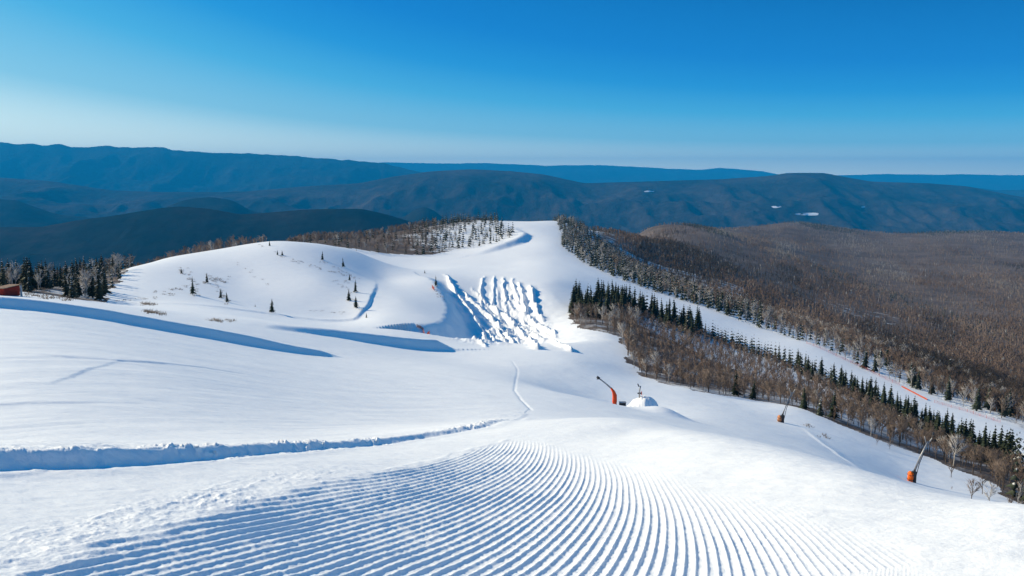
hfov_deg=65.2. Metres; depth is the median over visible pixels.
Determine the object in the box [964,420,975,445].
spruce tree
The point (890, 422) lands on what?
bare tree
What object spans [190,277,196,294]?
spruce sapling
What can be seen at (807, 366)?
spruce tree
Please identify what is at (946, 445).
bare tree
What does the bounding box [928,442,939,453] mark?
bare tree
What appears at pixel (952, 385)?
bare tree
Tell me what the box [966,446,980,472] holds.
bare tree
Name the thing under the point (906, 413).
spruce tree
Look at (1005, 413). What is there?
spruce tree
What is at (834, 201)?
wooded mountain
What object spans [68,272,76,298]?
spruce tree
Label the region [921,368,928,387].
bare tree
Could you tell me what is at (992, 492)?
bare tree
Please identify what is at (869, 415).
bare tree
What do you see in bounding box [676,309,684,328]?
spruce tree
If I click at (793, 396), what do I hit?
bare tree
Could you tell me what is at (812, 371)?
spruce tree
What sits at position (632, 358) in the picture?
bare tree
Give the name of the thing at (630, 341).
bare tree
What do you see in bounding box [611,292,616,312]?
spruce tree
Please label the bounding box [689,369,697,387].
bare tree
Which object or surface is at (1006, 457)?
bare tree
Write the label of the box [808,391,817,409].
bare tree
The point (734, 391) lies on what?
spruce tree
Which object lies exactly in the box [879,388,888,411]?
spruce tree
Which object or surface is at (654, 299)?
spruce tree
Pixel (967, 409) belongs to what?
safety net fence
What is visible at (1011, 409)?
spruce tree
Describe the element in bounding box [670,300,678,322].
spruce tree
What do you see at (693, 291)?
spruce tree
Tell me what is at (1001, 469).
bare tree
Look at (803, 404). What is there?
spruce tree
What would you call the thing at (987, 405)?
spruce tree
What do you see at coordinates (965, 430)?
spruce tree
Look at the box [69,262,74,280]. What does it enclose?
spruce tree
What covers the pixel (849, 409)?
bare tree
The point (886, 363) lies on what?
spruce tree
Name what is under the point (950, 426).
spruce tree
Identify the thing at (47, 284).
spruce tree
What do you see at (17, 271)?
spruce tree
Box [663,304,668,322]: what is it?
spruce tree
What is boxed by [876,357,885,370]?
bare tree
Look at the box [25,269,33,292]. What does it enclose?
spruce tree
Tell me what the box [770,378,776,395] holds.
bare tree
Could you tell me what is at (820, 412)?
spruce tree
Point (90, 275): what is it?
bare tree
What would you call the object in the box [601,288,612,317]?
spruce tree
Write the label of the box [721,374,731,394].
bare tree
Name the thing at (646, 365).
bare tree
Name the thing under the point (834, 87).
sky
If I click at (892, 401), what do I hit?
spruce tree
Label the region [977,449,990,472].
bare tree
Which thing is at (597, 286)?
spruce tree
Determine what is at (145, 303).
dry grass
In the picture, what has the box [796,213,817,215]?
frozen lake
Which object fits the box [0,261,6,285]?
spruce tree
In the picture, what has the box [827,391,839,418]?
spruce tree
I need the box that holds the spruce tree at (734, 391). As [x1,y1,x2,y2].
[731,370,742,395]
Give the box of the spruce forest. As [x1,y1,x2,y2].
[18,211,1023,500]
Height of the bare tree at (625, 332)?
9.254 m
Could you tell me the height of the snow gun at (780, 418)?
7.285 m
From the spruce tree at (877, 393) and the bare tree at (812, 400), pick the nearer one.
the bare tree at (812, 400)
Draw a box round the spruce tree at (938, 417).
[934,411,941,430]
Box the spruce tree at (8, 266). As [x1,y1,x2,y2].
[5,258,9,283]
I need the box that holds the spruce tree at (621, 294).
[619,288,623,305]
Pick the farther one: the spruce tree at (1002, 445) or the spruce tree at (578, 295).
the spruce tree at (578, 295)
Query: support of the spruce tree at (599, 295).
on the forest ground at (910, 252)
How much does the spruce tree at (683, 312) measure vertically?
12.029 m
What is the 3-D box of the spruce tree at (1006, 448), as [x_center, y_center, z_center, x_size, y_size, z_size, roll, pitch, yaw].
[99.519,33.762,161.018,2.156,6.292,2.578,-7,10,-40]
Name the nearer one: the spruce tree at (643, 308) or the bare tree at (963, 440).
the bare tree at (963, 440)
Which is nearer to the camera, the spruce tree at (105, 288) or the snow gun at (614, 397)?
the snow gun at (614, 397)
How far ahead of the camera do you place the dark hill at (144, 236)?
5267.19 m
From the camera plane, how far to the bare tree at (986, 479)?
117.19 m
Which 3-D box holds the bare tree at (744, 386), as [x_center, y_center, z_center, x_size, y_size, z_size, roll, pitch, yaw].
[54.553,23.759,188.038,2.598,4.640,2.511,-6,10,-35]
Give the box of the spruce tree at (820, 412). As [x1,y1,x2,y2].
[816,396,825,416]
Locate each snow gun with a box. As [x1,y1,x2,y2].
[596,376,616,403]
[777,385,796,422]
[907,432,934,482]
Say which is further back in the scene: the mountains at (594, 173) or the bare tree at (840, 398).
the mountains at (594, 173)
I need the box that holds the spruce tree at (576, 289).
[574,281,577,296]
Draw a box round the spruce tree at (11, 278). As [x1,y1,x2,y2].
[7,264,16,283]
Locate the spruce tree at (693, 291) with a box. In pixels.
[690,282,696,301]
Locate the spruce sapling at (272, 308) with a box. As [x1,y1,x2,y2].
[269,302,275,312]
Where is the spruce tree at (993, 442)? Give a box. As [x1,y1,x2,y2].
[987,426,1000,463]
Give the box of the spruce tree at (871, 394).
[869,389,873,406]
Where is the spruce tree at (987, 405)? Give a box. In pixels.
[981,383,995,409]
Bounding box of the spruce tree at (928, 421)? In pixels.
[924,414,930,432]
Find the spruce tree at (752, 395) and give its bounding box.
[748,381,756,399]
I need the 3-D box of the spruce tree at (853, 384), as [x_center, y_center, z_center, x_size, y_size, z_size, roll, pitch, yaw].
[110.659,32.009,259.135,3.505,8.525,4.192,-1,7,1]
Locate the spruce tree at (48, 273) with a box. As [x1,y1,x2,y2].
[44,260,53,286]
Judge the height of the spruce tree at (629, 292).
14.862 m
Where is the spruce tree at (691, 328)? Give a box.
[689,316,693,337]
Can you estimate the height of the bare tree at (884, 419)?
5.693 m
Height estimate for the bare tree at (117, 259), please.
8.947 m
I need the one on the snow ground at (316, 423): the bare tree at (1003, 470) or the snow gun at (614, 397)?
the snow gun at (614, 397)
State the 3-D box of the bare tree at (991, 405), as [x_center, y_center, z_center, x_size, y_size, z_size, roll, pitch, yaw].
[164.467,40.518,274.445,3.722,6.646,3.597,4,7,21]
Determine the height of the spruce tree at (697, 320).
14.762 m
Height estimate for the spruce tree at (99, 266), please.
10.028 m
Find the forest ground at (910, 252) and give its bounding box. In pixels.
[22,220,1023,503]
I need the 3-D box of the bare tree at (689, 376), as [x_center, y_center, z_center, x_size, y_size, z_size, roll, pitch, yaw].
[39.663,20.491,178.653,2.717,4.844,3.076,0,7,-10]
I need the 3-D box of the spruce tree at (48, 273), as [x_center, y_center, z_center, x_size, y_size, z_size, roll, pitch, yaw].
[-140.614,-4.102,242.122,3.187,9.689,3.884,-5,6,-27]
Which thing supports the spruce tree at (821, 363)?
on the forest ground at (910, 252)
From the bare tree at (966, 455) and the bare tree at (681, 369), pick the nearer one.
the bare tree at (966, 455)
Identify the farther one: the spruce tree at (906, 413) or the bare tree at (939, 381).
the bare tree at (939, 381)
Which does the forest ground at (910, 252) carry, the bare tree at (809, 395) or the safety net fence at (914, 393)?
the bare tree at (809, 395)
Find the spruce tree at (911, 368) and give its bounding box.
[906,361,912,382]
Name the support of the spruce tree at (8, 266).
on the forest ground at (910, 252)
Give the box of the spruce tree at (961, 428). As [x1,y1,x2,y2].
[958,418,965,443]
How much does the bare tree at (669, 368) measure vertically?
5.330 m
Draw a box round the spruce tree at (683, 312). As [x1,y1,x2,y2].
[681,306,686,325]
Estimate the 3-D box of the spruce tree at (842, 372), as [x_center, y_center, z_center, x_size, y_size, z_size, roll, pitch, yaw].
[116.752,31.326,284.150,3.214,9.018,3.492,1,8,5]
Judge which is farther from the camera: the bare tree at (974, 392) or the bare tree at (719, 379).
the bare tree at (974, 392)
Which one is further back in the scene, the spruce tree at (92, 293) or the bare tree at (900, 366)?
the bare tree at (900, 366)
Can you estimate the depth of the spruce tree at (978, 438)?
169.46 m
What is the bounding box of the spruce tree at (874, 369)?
[872,353,877,371]
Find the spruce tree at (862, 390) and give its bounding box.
[858,378,864,401]
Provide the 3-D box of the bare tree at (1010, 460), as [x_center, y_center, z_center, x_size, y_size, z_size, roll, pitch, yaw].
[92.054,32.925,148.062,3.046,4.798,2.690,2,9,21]
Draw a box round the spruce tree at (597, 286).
[595,280,600,297]
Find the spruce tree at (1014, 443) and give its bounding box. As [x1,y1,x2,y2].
[1010,430,1017,451]
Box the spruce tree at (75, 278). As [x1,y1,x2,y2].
[73,267,81,292]
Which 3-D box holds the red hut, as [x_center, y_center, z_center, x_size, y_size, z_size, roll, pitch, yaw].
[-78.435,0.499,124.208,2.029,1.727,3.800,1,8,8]
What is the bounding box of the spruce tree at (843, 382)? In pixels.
[840,371,846,393]
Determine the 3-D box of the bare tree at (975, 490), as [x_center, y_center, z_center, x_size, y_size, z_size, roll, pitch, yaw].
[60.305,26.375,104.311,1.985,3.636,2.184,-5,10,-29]
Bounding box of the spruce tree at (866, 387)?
[863,380,867,395]
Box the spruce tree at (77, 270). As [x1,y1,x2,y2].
[74,262,81,282]
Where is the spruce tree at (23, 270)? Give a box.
[19,257,32,290]
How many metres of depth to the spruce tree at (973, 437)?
173.10 m
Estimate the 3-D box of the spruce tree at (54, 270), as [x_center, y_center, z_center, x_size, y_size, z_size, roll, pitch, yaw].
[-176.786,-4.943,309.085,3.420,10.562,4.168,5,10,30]
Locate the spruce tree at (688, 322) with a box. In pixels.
[682,309,691,333]
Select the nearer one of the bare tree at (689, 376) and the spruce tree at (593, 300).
the bare tree at (689, 376)
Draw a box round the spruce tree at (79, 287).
[75,277,82,296]
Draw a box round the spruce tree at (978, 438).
[970,431,981,459]
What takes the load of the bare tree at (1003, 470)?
on the forest ground at (910, 252)
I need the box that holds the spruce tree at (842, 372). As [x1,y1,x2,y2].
[837,367,843,385]
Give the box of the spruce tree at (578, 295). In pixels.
[575,281,583,304]
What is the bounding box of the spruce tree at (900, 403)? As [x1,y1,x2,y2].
[897,396,902,417]
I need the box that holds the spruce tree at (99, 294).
[94,268,105,300]
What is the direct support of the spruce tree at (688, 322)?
on the forest ground at (910, 252)
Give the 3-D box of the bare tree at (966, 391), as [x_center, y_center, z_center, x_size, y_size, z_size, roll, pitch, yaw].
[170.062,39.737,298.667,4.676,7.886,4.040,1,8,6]
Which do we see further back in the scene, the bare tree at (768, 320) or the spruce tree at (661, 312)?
the bare tree at (768, 320)
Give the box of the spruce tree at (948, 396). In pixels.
[943,378,952,400]
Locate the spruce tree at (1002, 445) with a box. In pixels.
[1000,430,1009,455]
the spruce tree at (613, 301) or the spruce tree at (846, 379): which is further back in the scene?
the spruce tree at (613, 301)
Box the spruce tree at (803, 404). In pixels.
[798,386,809,409]
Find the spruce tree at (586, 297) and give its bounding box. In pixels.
[583,290,593,313]
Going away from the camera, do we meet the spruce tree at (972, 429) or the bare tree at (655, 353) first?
the spruce tree at (972, 429)
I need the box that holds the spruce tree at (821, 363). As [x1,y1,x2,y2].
[818,357,824,375]
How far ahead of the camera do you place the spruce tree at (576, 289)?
383.19 m
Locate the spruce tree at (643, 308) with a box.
[638,295,646,316]
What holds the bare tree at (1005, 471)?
on the forest ground at (910, 252)
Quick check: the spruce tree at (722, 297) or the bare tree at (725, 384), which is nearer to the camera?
the bare tree at (725, 384)
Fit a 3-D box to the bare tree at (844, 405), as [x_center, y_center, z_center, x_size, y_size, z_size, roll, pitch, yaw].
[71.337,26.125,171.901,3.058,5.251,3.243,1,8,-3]
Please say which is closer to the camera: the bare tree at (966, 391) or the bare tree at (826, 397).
the bare tree at (826, 397)
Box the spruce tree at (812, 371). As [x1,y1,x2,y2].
[810,362,814,380]
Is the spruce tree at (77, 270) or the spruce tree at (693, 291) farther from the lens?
the spruce tree at (693, 291)
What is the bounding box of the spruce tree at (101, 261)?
[100,254,106,276]
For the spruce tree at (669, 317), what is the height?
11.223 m
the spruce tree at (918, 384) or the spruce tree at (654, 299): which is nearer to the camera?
the spruce tree at (918, 384)
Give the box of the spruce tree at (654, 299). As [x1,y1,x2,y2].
[650,293,658,315]
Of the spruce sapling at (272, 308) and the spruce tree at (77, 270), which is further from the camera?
the spruce tree at (77, 270)
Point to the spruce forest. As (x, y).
(618, 271)
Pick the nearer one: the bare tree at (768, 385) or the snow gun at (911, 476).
the snow gun at (911, 476)
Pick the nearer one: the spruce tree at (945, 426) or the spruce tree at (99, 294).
the spruce tree at (945, 426)
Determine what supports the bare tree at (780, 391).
on the forest ground at (910, 252)
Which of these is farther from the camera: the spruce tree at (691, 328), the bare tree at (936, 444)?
the spruce tree at (691, 328)
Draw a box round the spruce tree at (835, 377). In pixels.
[831,369,836,384]
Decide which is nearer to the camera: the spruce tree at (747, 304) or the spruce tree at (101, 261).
the spruce tree at (101, 261)
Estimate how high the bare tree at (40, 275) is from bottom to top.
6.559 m
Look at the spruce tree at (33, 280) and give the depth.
227.31 m
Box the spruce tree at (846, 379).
[844,372,849,386]
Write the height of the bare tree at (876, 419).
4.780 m
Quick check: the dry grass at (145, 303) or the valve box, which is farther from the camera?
the dry grass at (145, 303)
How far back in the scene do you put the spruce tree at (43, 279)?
238.24 m
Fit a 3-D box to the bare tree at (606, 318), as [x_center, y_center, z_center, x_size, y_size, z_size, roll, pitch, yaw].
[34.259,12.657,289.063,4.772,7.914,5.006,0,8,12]
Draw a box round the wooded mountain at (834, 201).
[0,169,1023,234]
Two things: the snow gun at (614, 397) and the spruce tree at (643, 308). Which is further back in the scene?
the spruce tree at (643, 308)
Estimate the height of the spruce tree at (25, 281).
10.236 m
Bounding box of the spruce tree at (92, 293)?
[85,271,96,297]
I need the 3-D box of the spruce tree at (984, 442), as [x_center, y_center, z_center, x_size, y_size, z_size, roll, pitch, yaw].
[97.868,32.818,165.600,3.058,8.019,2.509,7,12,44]
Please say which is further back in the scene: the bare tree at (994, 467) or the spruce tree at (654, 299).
the spruce tree at (654, 299)
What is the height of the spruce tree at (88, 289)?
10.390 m
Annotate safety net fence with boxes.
[806,341,896,383]
[902,386,926,399]
[934,401,998,420]
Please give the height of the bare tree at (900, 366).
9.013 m
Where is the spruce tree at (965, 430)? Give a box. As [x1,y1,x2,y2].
[963,419,968,443]
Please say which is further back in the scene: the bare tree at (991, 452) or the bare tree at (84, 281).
the bare tree at (84, 281)
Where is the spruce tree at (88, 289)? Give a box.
[81,263,89,293]
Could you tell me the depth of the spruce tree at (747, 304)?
474.74 m
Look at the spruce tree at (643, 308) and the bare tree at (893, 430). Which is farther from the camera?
the spruce tree at (643, 308)
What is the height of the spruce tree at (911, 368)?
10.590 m
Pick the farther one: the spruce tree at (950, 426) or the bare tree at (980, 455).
the spruce tree at (950, 426)
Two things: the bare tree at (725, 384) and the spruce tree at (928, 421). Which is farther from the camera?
the spruce tree at (928, 421)
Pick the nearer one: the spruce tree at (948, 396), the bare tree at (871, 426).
the bare tree at (871, 426)
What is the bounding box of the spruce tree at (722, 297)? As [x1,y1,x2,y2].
[719,289,724,308]
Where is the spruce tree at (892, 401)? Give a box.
[891,394,895,409]
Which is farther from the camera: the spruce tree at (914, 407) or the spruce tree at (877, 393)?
the spruce tree at (877, 393)
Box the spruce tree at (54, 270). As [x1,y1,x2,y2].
[52,262,56,281]
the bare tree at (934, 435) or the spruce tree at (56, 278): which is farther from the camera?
the spruce tree at (56, 278)
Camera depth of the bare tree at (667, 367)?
189.84 m
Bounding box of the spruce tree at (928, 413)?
[922,406,933,429]
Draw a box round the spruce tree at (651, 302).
[648,291,652,308]
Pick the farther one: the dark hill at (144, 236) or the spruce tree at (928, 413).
the dark hill at (144, 236)
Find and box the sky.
[0,0,1023,174]
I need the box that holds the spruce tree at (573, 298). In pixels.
[567,285,576,313]
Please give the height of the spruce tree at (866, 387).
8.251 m
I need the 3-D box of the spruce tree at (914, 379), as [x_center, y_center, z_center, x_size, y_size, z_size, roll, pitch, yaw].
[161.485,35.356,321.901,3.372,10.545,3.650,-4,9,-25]
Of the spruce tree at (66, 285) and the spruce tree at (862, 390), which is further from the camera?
the spruce tree at (862, 390)
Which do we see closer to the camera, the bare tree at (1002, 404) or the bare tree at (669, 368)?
the bare tree at (669, 368)
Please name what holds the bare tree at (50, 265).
on the forest ground at (910, 252)
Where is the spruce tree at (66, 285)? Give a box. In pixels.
[61,267,69,296]
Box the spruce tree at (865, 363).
[860,349,871,368]
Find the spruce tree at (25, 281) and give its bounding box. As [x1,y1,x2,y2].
[21,257,32,290]
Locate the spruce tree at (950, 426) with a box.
[947,413,955,438]
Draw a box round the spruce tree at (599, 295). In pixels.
[596,287,603,302]
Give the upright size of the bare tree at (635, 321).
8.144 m
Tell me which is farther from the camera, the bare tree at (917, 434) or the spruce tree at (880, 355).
the spruce tree at (880, 355)
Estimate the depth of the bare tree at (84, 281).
222.11 m
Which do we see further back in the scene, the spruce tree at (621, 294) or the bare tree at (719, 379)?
the spruce tree at (621, 294)
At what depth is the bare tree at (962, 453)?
144.78 m
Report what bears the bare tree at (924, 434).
on the forest ground at (910, 252)
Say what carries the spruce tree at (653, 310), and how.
on the forest ground at (910, 252)
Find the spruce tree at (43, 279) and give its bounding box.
[37,260,45,287]
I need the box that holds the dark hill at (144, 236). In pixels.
[0,207,418,276]
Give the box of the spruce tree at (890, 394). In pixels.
[886,386,892,409]
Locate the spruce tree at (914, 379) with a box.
[907,366,916,386]
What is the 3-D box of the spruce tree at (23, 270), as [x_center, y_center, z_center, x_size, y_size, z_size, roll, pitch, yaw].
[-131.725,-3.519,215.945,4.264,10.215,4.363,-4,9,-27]
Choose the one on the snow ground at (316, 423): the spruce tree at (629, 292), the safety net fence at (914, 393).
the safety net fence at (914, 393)
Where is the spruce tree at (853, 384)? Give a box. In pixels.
[848,377,856,396]
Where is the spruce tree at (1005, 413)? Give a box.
[997,393,1009,416]
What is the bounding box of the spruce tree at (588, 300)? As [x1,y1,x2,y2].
[586,293,591,315]
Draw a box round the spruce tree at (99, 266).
[98,260,101,281]
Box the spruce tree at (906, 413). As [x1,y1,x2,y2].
[904,395,909,421]
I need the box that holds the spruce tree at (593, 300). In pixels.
[591,294,595,314]
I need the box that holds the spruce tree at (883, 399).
[881,390,886,411]
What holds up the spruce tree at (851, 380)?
on the forest ground at (910, 252)
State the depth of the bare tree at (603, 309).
312.53 m
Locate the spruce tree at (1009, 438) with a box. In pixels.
[1003,428,1015,457]
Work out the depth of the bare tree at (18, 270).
229.06 m
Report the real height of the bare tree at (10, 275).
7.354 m
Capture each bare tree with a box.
[5,267,17,283]
[8,261,22,283]
[34,274,42,290]
[35,268,44,287]
[40,262,53,277]
[77,272,91,298]
[79,268,95,296]
[83,269,96,286]
[104,268,114,280]
[105,258,114,275]
[111,253,121,269]
[593,305,598,321]
[598,304,608,318]
[602,313,610,331]
[618,321,625,343]
[618,327,634,354]
[628,333,634,353]
[629,350,636,362]
[630,320,641,329]
[636,351,643,370]
[641,358,648,375]
[652,352,662,374]
[652,358,661,377]
[662,364,669,380]
[664,364,673,377]
[677,368,684,385]
[685,369,694,386]
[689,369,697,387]
[703,367,717,391]
[715,376,722,390]
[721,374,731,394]
[735,380,741,396]
[741,381,747,396]
[763,311,771,328]
[766,381,774,400]
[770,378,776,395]
[776,385,783,403]
[787,390,798,405]
[805,388,813,406]
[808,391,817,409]
[813,395,821,412]
[823,395,832,415]
[835,394,841,413]
[838,398,849,417]
[845,403,853,425]
[854,410,866,431]
[865,408,873,428]
[866,416,878,431]
[870,412,881,432]
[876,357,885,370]
[877,413,891,437]
[886,419,896,436]
[886,427,895,438]
[892,413,909,445]
[895,363,904,381]
[904,411,914,424]
[907,368,916,386]
[913,429,922,445]
[917,430,925,450]
[919,429,931,447]
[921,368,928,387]
[923,420,934,430]
[925,430,936,452]
[927,375,936,394]
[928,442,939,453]
[935,378,943,394]
[937,439,953,459]
[938,436,949,458]
[942,437,956,463]
[944,379,956,392]
[946,434,969,464]
[947,459,958,476]
[956,450,967,466]
[957,434,969,452]
[960,384,971,402]
[962,445,971,466]
[965,477,980,498]
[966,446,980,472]
[970,387,977,402]
[976,447,986,467]
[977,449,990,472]
[977,475,987,493]
[983,482,997,500]
[984,447,998,473]
[984,453,998,477]
[985,390,997,412]
[988,398,995,411]
[988,458,1001,481]
[991,466,1002,486]
[993,461,1014,487]
[994,460,1010,484]
[994,464,1011,489]
[998,396,1011,417]
[1002,455,1011,467]
[1007,454,1017,475]
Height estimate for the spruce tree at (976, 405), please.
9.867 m
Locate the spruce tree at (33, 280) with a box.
[27,258,39,288]
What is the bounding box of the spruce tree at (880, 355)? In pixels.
[877,349,884,367]
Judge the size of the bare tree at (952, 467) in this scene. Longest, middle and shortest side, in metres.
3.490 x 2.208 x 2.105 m
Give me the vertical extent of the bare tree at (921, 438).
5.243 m
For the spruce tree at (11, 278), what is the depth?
242.43 m
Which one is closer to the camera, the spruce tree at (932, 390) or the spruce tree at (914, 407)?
the spruce tree at (914, 407)
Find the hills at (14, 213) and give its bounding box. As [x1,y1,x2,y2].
[0,197,448,226]
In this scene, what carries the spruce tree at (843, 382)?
on the forest ground at (910, 252)
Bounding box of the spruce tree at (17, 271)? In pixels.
[14,260,20,283]
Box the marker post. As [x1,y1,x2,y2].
[19,283,22,295]
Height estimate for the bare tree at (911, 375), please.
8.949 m
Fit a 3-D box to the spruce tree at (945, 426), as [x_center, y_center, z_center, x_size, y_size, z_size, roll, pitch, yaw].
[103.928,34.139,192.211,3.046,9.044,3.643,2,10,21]
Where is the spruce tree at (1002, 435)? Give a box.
[997,425,1004,443]
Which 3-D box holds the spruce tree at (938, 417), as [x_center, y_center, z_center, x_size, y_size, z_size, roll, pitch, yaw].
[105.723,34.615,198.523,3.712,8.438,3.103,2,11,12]
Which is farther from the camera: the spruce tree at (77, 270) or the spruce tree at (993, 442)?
the spruce tree at (77, 270)
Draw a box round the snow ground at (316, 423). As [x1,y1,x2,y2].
[0,221,1023,575]
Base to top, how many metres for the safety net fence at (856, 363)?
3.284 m
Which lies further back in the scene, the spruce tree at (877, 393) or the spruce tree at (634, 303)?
the spruce tree at (634, 303)
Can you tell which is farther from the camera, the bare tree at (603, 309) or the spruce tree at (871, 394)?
the bare tree at (603, 309)
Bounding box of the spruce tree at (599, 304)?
[594,291,604,318]
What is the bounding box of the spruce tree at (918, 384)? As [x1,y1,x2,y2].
[911,368,922,389]
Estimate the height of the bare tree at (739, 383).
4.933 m
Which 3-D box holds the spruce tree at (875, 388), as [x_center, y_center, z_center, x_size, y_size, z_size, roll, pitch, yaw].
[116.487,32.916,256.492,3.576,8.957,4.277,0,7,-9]
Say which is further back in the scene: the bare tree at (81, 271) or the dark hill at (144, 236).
the dark hill at (144, 236)
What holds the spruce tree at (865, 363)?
on the forest ground at (910, 252)
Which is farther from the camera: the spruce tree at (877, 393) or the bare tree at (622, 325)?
the bare tree at (622, 325)
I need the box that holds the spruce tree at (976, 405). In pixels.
[969,385,982,410]
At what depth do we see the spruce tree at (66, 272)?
239.61 m
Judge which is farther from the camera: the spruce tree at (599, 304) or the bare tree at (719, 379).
the spruce tree at (599, 304)
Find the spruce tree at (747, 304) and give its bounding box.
[744,299,749,318]
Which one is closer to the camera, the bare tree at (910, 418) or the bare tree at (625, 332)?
the bare tree at (910, 418)
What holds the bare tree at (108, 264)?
on the forest ground at (910, 252)
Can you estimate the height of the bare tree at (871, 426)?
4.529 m
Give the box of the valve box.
[619,401,625,405]
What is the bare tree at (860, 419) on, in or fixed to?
on the forest ground at (910, 252)
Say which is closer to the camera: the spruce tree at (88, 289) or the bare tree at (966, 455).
the bare tree at (966, 455)
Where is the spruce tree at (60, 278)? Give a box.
[57,266,62,287]
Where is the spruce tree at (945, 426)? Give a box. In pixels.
[941,413,948,443]
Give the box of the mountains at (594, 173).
[381,162,1023,189]
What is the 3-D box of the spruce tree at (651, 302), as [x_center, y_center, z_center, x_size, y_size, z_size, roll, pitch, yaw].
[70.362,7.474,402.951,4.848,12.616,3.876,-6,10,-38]
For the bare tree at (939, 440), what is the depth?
153.65 m
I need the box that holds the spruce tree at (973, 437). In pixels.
[971,431,975,446]
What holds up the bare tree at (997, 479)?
on the snow ground at (316, 423)
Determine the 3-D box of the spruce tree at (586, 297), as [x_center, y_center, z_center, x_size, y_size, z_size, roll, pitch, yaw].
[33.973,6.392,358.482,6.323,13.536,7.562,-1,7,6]
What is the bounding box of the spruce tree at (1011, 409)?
[1008,391,1015,416]
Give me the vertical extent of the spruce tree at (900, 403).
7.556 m
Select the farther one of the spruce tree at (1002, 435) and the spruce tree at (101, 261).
the spruce tree at (101, 261)
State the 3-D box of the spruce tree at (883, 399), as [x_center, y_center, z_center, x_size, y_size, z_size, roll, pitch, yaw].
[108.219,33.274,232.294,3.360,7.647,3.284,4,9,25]
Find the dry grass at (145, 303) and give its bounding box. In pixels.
[23,244,829,438]
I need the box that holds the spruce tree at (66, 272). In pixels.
[61,262,68,289]
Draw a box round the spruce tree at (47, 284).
[44,268,52,288]
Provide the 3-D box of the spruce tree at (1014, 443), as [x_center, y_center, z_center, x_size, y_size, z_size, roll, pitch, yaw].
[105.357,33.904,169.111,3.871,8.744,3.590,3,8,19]
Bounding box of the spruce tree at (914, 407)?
[909,398,917,418]
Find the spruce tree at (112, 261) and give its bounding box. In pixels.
[111,256,116,275]
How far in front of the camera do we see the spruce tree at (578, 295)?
373.28 m
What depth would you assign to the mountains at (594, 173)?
36189.04 m
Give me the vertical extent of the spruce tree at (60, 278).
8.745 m
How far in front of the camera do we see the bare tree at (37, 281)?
222.52 m
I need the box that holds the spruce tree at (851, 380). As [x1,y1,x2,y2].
[849,372,852,388]
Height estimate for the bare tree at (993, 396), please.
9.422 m
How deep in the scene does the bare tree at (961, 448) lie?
143.81 m
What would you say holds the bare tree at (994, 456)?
on the forest ground at (910, 252)
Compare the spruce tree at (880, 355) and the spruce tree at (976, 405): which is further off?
the spruce tree at (880, 355)
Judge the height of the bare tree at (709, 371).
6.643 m
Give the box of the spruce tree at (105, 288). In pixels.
[101,268,111,293]
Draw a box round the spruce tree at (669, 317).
[665,308,673,327]
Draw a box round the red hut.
[0,284,19,295]
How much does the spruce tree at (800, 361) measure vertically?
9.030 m
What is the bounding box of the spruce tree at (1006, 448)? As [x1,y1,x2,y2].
[1004,441,1008,465]
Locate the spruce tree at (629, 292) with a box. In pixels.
[626,286,631,305]
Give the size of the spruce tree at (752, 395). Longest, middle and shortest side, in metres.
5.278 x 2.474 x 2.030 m
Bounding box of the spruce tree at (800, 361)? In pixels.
[797,354,803,372]
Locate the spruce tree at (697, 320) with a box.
[693,305,703,331]
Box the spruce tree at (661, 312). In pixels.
[657,298,664,322]
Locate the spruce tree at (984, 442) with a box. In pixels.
[978,430,989,461]
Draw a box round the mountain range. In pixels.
[0,142,1023,196]
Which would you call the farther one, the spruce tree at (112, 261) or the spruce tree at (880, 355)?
the spruce tree at (880, 355)
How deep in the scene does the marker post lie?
124.86 m
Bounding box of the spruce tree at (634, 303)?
[630,287,638,312]
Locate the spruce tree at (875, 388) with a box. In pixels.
[872,378,877,396]
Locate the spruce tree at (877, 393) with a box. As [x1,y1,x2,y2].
[873,385,880,402]
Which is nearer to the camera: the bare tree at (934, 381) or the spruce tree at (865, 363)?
the bare tree at (934, 381)
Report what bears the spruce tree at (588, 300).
on the forest ground at (910, 252)
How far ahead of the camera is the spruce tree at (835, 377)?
280.21 m
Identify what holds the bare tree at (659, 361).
on the forest ground at (910, 252)
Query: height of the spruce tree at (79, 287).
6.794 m
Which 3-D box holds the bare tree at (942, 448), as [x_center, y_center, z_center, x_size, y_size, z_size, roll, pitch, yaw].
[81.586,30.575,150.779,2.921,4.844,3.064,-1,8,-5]
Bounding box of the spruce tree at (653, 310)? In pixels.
[651,300,656,319]
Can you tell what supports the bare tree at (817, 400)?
on the forest ground at (910, 252)
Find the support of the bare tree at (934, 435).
on the forest ground at (910, 252)
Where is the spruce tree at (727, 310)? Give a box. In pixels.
[724,295,732,314]
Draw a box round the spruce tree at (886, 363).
[883,348,889,366]
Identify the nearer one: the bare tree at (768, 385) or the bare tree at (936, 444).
the bare tree at (936, 444)
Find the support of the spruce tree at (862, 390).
on the forest ground at (910, 252)
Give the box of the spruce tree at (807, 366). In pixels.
[802,355,810,375]
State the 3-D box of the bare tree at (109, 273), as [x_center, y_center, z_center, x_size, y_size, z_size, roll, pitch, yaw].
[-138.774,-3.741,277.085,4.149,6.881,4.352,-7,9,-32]
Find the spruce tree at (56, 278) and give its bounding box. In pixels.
[55,267,58,285]

